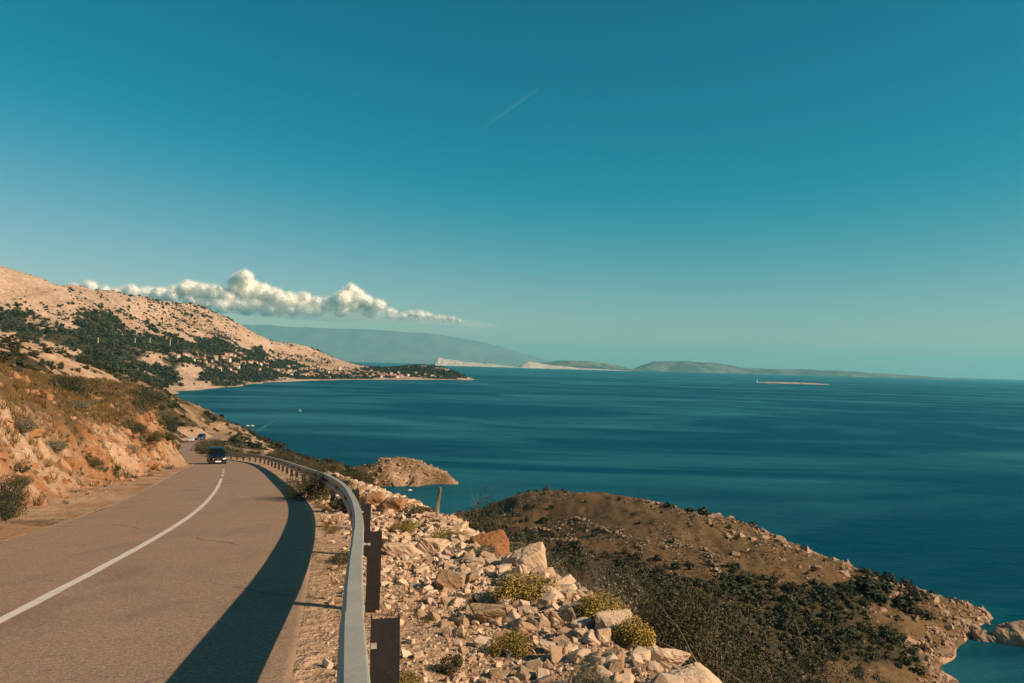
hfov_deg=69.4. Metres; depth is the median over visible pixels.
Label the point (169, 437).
bush
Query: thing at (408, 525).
green shrub
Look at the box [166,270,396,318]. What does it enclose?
cloud
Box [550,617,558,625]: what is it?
stone
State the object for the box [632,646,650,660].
stone
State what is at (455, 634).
stone
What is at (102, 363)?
hillside shrub
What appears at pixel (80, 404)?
bush
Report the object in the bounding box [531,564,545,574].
stone
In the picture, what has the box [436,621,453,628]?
stone
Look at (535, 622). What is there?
stone
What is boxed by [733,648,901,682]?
bush
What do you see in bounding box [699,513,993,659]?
shore rocks
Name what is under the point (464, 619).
stone
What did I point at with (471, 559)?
stone
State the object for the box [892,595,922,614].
peninsula shrub
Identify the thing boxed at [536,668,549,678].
stone
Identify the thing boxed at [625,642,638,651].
stone
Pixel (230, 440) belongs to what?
hillside shrub
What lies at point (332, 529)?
shoulder grass
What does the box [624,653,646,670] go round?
stone
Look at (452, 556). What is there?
stone
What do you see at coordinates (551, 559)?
bush
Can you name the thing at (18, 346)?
hillside shrub
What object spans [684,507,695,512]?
peninsula shrub
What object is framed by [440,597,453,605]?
stone
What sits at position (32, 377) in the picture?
dry grass
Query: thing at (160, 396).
bush
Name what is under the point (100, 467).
bank scrub
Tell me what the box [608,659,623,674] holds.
stone
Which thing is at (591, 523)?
stone wall
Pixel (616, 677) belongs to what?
stone
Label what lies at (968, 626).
sea rock
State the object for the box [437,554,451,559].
stone
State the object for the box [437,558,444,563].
stone
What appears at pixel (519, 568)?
stone
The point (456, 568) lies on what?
stone
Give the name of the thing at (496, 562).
stone
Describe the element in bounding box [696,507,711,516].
peninsula shrub
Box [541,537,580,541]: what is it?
stone wall
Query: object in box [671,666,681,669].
stone
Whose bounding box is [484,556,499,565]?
stone
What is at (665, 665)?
stone
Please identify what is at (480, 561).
stone
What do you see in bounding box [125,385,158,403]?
bush
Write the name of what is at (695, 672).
boulder
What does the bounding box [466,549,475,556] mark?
stone
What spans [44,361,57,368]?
hillside shrub
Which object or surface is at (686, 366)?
island
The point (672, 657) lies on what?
boulder
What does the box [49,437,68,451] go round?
bush
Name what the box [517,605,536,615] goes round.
stone
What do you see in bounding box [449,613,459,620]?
stone
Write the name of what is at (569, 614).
stone
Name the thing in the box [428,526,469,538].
green shrub
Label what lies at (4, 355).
hillside shrub
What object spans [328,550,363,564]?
green shrub
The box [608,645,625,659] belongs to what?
stone
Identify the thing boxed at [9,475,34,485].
bush
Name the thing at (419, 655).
stone
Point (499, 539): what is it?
boulder
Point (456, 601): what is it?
stone
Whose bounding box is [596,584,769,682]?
bush
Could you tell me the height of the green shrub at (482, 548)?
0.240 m
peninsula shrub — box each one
[550,558,568,566]
[580,561,603,572]
[661,502,678,508]
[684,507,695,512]
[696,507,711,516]
[718,577,747,594]
[732,573,755,584]
[747,521,758,529]
[749,588,769,599]
[851,577,884,593]
[864,590,890,606]
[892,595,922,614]
[919,610,935,620]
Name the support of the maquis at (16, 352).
on the terrain at (320, 614)
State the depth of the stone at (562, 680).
5.50 m
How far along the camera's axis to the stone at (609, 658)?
5.78 m
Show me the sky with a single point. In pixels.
(765, 184)
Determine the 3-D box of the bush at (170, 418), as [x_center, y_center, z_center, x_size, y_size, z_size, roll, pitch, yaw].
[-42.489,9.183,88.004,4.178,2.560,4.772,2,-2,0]
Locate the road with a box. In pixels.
[0,433,312,682]
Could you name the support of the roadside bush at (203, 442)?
on the terrain at (320, 614)
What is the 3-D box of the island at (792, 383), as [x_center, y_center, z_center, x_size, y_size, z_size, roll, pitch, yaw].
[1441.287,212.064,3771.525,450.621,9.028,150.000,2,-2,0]
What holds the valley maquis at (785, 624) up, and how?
on the terrain at (320, 614)
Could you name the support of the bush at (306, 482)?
on the terrain at (320, 614)
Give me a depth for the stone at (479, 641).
6.66 m
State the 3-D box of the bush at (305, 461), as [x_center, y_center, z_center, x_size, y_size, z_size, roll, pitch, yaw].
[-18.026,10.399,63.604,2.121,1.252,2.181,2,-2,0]
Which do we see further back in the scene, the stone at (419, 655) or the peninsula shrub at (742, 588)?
the peninsula shrub at (742, 588)
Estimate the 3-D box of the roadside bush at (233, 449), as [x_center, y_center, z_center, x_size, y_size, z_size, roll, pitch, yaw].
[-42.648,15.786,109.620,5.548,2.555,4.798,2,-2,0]
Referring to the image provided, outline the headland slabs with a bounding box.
[363,456,449,486]
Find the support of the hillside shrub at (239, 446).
on the terrain at (320, 614)
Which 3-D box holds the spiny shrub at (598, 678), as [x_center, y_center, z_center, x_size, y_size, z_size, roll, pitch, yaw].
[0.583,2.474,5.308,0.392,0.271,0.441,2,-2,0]
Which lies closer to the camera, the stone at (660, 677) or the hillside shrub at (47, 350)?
the stone at (660, 677)
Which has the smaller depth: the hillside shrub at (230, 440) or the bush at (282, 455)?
the bush at (282, 455)
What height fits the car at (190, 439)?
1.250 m
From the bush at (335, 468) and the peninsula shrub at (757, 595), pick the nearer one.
the bush at (335, 468)
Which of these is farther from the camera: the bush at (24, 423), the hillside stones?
the hillside stones
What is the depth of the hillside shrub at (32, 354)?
215.55 m
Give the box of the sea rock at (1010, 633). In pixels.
[992,620,1023,646]
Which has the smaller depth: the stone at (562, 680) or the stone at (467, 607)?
the stone at (562, 680)
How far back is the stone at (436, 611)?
7.81 m
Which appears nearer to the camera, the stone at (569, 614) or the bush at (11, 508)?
the stone at (569, 614)
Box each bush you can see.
[0,474,54,518]
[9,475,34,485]
[12,415,37,433]
[44,367,96,396]
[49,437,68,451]
[66,400,92,409]
[85,456,105,466]
[120,420,147,433]
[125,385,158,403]
[126,444,141,453]
[129,394,167,411]
[139,428,164,442]
[142,386,169,402]
[159,410,179,428]
[162,432,175,440]
[190,441,211,450]
[194,438,216,448]
[200,445,210,452]
[214,442,243,456]
[248,448,263,454]
[266,451,279,457]
[273,450,293,459]
[282,466,339,501]
[284,455,303,462]
[291,457,316,466]
[307,461,331,469]
[307,469,355,494]
[314,461,344,473]
[327,496,364,513]
[337,468,355,476]
[349,470,372,483]
[451,486,545,543]
[508,535,572,576]
[546,555,618,602]
[554,537,670,619]
[558,556,645,619]
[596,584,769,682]
[622,567,888,682]
[694,623,897,682]
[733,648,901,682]
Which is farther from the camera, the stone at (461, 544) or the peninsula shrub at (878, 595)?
the peninsula shrub at (878, 595)
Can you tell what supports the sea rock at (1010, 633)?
in the sea
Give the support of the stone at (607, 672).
on the terrain at (320, 614)
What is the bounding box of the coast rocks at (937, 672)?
[441,512,988,682]
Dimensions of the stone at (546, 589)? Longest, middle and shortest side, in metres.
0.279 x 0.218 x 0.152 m
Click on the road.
(213, 589)
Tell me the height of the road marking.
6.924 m
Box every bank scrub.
[0,377,181,520]
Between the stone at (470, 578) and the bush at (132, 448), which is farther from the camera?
the bush at (132, 448)
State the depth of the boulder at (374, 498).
21.69 m
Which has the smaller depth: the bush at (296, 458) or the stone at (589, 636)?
the stone at (589, 636)
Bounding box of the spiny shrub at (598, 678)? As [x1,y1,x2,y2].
[567,660,616,682]
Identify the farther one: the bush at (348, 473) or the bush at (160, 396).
the bush at (160, 396)
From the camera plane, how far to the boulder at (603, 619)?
6.86 m
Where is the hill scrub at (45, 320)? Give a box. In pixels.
[0,274,454,385]
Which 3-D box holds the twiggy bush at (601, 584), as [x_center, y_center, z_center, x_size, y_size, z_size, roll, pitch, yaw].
[1.102,4.041,11.343,2.788,1.868,2.581,2,-2,0]
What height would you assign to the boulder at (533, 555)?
0.602 m
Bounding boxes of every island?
[434,357,517,367]
[518,361,626,370]
[540,360,640,370]
[634,361,971,379]
[757,382,828,384]
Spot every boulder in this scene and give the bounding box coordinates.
[361,492,384,504]
[376,497,406,512]
[382,542,423,556]
[415,538,446,554]
[434,569,465,590]
[468,594,513,622]
[469,529,509,555]
[501,542,546,567]
[595,609,631,635]
[647,646,690,665]
[666,662,721,682]
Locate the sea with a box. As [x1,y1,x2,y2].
[174,362,1023,682]
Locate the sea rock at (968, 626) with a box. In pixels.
[951,616,980,636]
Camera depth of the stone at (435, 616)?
7.58 m
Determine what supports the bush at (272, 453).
on the terrain at (320, 614)
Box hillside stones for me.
[0,338,319,464]
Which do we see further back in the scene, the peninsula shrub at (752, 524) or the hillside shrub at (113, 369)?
the hillside shrub at (113, 369)
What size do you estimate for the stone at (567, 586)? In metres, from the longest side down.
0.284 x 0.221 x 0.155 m
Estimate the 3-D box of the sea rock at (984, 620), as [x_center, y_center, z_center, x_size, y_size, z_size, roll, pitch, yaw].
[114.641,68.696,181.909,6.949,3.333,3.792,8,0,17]
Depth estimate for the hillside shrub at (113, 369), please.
272.59 m
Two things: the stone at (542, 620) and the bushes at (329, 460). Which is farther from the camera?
the bushes at (329, 460)
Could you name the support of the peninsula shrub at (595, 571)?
on the terrain at (320, 614)
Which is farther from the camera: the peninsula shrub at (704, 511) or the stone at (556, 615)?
the peninsula shrub at (704, 511)
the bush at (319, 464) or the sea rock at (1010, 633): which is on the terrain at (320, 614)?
the bush at (319, 464)
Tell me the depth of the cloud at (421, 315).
26960.82 m
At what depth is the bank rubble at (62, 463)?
36.34 m
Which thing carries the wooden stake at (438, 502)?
on the terrain at (320, 614)
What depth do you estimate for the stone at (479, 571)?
9.69 m
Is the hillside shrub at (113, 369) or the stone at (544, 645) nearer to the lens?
the stone at (544, 645)
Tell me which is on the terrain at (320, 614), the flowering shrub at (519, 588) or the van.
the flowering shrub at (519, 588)
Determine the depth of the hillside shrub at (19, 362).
178.69 m
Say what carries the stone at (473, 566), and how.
on the terrain at (320, 614)
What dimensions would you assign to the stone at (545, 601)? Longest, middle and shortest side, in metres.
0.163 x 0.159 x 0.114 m
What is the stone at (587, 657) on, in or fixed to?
on the terrain at (320, 614)
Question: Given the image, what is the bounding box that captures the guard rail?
[225,452,399,682]
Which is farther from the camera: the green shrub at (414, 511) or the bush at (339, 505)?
the bush at (339, 505)
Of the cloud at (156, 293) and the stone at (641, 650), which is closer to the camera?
the stone at (641, 650)
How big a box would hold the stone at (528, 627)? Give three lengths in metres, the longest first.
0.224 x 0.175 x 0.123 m
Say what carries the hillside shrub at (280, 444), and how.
on the terrain at (320, 614)
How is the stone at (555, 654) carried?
on the terrain at (320, 614)
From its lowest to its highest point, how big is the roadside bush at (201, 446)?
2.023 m
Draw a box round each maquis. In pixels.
[0,334,343,471]
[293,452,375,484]
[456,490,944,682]
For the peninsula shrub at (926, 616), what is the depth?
167.91 m
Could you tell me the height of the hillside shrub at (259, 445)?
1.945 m
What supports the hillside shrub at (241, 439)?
on the terrain at (320, 614)
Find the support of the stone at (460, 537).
on the terrain at (320, 614)
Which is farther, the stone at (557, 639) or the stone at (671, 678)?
the stone at (557, 639)
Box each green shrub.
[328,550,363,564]
[390,517,421,532]
[399,668,423,682]
[402,504,439,517]
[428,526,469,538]
[434,654,464,675]
[455,543,500,556]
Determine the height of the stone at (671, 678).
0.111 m
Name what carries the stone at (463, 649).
on the terrain at (320, 614)
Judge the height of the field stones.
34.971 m
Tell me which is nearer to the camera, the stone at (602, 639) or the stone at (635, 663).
the stone at (635, 663)
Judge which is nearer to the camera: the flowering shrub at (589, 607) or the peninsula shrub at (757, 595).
the flowering shrub at (589, 607)
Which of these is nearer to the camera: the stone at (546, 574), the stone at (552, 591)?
the stone at (552, 591)
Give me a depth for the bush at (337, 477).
27.68 m
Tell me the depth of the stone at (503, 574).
9.31 m
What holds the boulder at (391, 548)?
on the terrain at (320, 614)
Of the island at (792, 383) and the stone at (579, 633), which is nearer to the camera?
the stone at (579, 633)
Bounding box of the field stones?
[448,490,966,682]
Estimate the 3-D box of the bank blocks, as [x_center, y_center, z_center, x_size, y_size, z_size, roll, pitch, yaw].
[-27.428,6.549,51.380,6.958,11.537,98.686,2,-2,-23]
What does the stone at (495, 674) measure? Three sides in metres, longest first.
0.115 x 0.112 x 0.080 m
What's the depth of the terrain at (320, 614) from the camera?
133.52 m
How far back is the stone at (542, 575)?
8.96 m
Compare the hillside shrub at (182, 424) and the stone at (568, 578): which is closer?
the stone at (568, 578)
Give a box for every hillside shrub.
[0,351,9,361]
[7,342,23,348]
[13,360,28,367]
[26,352,37,356]
[41,347,54,353]
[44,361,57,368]
[96,362,109,366]
[109,367,118,372]
[179,421,188,426]
[227,437,242,444]
[232,433,247,442]
[234,443,246,447]
[250,443,262,448]
[273,441,286,447]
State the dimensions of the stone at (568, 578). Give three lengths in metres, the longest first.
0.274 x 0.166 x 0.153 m
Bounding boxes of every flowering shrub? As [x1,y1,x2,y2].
[484,629,535,657]
[487,567,560,603]
[574,588,633,626]
[611,615,656,648]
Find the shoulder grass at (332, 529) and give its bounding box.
[284,478,576,638]
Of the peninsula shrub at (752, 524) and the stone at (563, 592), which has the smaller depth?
the stone at (563, 592)
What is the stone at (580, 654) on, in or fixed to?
on the terrain at (320, 614)
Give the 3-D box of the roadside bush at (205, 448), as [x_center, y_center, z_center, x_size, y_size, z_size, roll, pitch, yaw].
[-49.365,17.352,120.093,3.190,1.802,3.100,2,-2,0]
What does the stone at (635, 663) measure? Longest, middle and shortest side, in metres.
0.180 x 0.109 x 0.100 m
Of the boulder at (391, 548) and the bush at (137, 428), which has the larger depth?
the bush at (137, 428)
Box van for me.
[197,433,205,439]
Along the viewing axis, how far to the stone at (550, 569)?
9.60 m
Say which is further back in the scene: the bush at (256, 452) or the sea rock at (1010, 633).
the sea rock at (1010, 633)
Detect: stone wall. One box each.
[529,516,642,549]
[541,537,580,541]
[645,500,735,541]
[663,543,728,577]
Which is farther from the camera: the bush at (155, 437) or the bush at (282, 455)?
the bush at (282, 455)
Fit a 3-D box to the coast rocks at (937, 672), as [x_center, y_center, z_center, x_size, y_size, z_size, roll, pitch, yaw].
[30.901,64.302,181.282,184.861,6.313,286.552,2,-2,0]
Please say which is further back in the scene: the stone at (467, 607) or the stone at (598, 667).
the stone at (467, 607)
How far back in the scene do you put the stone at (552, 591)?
8.14 m
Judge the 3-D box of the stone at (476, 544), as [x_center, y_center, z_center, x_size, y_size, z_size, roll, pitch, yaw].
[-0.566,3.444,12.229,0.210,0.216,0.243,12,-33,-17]
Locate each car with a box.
[187,437,194,441]
[206,446,227,463]
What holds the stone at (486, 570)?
on the terrain at (320, 614)
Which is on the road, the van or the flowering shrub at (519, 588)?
the van
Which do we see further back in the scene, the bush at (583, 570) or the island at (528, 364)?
the island at (528, 364)
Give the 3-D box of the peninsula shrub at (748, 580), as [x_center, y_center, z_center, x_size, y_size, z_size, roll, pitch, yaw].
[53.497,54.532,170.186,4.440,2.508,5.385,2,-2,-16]
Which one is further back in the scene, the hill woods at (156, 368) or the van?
the hill woods at (156, 368)
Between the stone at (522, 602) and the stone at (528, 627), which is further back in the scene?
the stone at (522, 602)
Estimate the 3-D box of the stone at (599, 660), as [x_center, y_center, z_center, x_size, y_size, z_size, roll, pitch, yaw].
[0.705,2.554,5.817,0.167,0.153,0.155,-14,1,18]
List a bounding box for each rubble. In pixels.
[0,371,180,510]
[285,471,669,682]
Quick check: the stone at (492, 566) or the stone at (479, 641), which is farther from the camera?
the stone at (492, 566)
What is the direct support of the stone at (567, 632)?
on the terrain at (320, 614)
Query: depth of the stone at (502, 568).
9.56 m
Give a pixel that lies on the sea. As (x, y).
(918, 484)
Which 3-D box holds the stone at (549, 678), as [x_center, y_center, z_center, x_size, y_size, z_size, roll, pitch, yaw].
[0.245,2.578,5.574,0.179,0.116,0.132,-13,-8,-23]
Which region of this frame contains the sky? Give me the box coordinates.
[0,0,1023,379]
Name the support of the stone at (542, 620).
on the terrain at (320, 614)
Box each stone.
[382,538,391,547]
[414,650,423,659]
[428,609,442,614]
[429,611,440,620]
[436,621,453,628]
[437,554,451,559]
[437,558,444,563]
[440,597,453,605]
[441,549,450,554]
[441,626,452,636]
[445,553,455,558]
[448,566,459,571]
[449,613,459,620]
[450,538,460,541]
[450,597,465,606]
[452,671,465,681]
[453,534,466,542]
[453,625,464,637]
[454,550,465,559]
[455,541,465,547]
[456,613,471,625]
[458,646,468,653]
[459,567,470,571]
[460,557,467,564]
[462,593,472,604]
[465,557,482,562]
[465,605,471,612]
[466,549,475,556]
[466,562,483,569]
[466,574,478,582]
[470,569,482,575]
[471,593,488,601]
[473,541,480,551]
[473,635,493,647]
[475,558,484,563]
[479,550,494,557]
[479,565,495,568]
[483,568,495,574]
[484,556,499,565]
[488,617,501,625]
[489,669,503,678]
[493,629,510,641]
[494,560,500,564]
[496,595,515,604]
[497,565,508,577]
[497,570,508,579]
[502,609,520,624]
[507,565,521,576]
[511,617,528,624]
[512,627,529,638]
[514,665,535,680]
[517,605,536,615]
[518,599,530,606]
[519,621,537,632]
[520,564,529,577]
[522,604,530,614]
[524,659,542,671]
[530,616,541,629]
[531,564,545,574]
[532,572,547,583]
[534,673,554,682]
[535,572,549,577]
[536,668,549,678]
[537,598,555,608]
[539,615,550,628]
[539,640,555,652]
[540,586,552,595]
[541,586,564,600]
[545,567,555,574]
[546,569,553,576]
[547,611,562,624]
[549,645,562,663]
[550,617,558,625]
[550,634,569,641]
[552,678,565,682]
[557,574,575,583]
[557,638,572,653]
[558,604,570,612]
[559,626,576,638]
[560,584,575,590]
[561,589,576,596]
[561,607,576,621]
[566,649,590,662]
[570,617,593,628]
[571,628,585,638]
[582,629,600,644]
[583,650,600,663]
[590,655,605,670]
[595,628,610,641]
[595,665,607,673]
[595,669,611,681]
[596,634,607,643]
[602,654,617,666]
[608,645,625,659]
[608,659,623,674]
[609,672,634,682]
[611,672,622,682]
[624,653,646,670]
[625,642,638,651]
[630,667,641,673]
[631,659,645,672]
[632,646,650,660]
[648,660,658,672]
[649,672,668,682]
[657,672,683,682]
[658,661,671,669]
[658,664,663,671]
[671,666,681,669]
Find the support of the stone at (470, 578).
on the terrain at (320, 614)
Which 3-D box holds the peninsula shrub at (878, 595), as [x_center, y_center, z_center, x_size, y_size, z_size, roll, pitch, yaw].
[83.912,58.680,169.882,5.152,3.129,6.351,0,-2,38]
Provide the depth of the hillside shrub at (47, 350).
247.00 m
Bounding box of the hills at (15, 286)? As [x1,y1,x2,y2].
[0,265,474,393]
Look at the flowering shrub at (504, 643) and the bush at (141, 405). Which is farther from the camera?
the bush at (141, 405)
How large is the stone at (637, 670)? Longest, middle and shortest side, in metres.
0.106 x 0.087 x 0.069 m
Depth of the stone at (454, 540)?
13.12 m
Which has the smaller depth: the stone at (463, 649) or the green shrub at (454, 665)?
the green shrub at (454, 665)
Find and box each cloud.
[74,281,175,300]
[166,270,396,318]
[395,311,460,322]
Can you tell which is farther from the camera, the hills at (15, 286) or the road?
the hills at (15, 286)
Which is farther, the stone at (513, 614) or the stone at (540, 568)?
the stone at (540, 568)
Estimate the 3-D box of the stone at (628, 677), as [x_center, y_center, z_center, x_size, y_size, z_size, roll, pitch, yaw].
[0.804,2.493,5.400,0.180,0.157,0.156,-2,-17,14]
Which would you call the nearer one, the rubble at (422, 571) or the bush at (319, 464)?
the rubble at (422, 571)
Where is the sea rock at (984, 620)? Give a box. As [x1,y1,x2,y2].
[977,614,990,624]
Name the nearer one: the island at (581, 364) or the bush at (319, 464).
the bush at (319, 464)
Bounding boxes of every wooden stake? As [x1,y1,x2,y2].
[365,493,367,503]
[436,487,440,517]
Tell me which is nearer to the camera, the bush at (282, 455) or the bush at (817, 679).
the bush at (817, 679)
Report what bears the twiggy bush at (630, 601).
on the terrain at (320, 614)
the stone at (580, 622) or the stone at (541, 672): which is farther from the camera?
the stone at (580, 622)
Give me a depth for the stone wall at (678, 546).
186.72 m
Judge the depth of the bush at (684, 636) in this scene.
8.05 m
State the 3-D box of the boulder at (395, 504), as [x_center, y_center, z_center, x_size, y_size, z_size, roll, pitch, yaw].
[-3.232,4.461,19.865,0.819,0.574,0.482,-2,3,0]
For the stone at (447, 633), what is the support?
on the terrain at (320, 614)
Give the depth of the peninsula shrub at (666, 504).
225.43 m
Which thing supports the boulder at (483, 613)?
on the terrain at (320, 614)
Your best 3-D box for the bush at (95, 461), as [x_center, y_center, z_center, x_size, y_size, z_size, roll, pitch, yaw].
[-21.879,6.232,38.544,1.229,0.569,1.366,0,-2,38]
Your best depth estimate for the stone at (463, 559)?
11.05 m
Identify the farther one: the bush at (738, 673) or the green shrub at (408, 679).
the bush at (738, 673)
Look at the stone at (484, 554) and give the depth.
11.40 m
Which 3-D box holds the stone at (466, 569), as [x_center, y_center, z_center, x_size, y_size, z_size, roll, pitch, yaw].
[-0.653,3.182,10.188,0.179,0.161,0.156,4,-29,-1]
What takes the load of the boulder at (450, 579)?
on the terrain at (320, 614)
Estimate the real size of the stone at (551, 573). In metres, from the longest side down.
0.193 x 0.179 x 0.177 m
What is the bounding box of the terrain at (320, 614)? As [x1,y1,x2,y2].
[0,338,991,682]
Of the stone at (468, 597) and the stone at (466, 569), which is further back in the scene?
the stone at (466, 569)
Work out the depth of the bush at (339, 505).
19.94 m
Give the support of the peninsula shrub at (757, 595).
on the terrain at (320, 614)
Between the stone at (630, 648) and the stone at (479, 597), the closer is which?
the stone at (630, 648)
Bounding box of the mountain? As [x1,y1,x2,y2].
[242,325,550,365]
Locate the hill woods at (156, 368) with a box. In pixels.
[0,287,466,388]
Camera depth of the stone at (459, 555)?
11.51 m
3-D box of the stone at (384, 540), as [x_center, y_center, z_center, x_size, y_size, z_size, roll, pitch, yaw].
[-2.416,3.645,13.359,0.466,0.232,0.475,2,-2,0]
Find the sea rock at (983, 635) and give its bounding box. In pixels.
[972,629,996,641]
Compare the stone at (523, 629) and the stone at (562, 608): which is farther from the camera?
the stone at (562, 608)
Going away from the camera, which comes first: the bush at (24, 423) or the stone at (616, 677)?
the stone at (616, 677)
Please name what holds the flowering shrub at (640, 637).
on the terrain at (320, 614)
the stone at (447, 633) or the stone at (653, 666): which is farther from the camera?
the stone at (447, 633)
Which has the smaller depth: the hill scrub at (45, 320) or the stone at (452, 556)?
the stone at (452, 556)
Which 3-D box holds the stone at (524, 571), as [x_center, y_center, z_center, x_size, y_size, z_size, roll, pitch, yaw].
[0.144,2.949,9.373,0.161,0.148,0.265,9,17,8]
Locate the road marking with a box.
[0,469,223,622]
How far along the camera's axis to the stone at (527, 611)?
7.62 m
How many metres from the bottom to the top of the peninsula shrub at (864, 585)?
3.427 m
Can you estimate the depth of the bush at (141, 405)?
67.68 m
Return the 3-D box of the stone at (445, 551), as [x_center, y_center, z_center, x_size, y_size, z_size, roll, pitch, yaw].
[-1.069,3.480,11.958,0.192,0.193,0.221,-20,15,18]
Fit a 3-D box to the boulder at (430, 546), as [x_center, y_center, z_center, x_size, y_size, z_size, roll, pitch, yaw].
[-1.391,3.522,12.513,0.535,0.468,0.425,1,-2,8]
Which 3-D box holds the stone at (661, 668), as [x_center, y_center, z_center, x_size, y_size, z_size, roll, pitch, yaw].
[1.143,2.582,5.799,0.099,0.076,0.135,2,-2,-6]
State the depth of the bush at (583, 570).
15.97 m
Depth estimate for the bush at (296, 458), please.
70.77 m
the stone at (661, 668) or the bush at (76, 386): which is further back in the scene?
the bush at (76, 386)
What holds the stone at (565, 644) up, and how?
on the terrain at (320, 614)
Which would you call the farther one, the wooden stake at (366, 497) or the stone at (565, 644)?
the wooden stake at (366, 497)
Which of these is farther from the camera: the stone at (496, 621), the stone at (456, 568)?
the stone at (456, 568)
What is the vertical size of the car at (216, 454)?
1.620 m
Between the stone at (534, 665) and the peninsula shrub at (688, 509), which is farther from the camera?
the peninsula shrub at (688, 509)
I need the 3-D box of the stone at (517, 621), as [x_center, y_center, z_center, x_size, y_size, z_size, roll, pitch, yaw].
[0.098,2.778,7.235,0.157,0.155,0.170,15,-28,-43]
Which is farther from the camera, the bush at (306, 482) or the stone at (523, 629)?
the bush at (306, 482)
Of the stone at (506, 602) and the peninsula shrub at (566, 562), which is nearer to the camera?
the stone at (506, 602)
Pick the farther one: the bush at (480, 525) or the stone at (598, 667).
the bush at (480, 525)
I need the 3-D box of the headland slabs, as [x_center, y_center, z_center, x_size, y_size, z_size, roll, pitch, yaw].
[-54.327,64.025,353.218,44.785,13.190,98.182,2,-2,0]
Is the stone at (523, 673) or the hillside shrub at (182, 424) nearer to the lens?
the stone at (523, 673)
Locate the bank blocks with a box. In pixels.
[0,408,180,520]
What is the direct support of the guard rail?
on the terrain at (320, 614)
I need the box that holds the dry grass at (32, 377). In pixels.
[0,355,171,505]
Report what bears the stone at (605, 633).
on the terrain at (320, 614)
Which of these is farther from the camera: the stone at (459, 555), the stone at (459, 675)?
the stone at (459, 555)
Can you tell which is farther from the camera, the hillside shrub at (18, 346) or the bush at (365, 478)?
the hillside shrub at (18, 346)
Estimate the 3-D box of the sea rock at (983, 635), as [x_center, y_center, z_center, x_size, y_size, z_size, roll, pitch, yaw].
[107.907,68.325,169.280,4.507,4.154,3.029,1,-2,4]
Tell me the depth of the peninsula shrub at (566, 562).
169.36 m
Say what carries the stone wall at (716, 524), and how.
on the terrain at (320, 614)

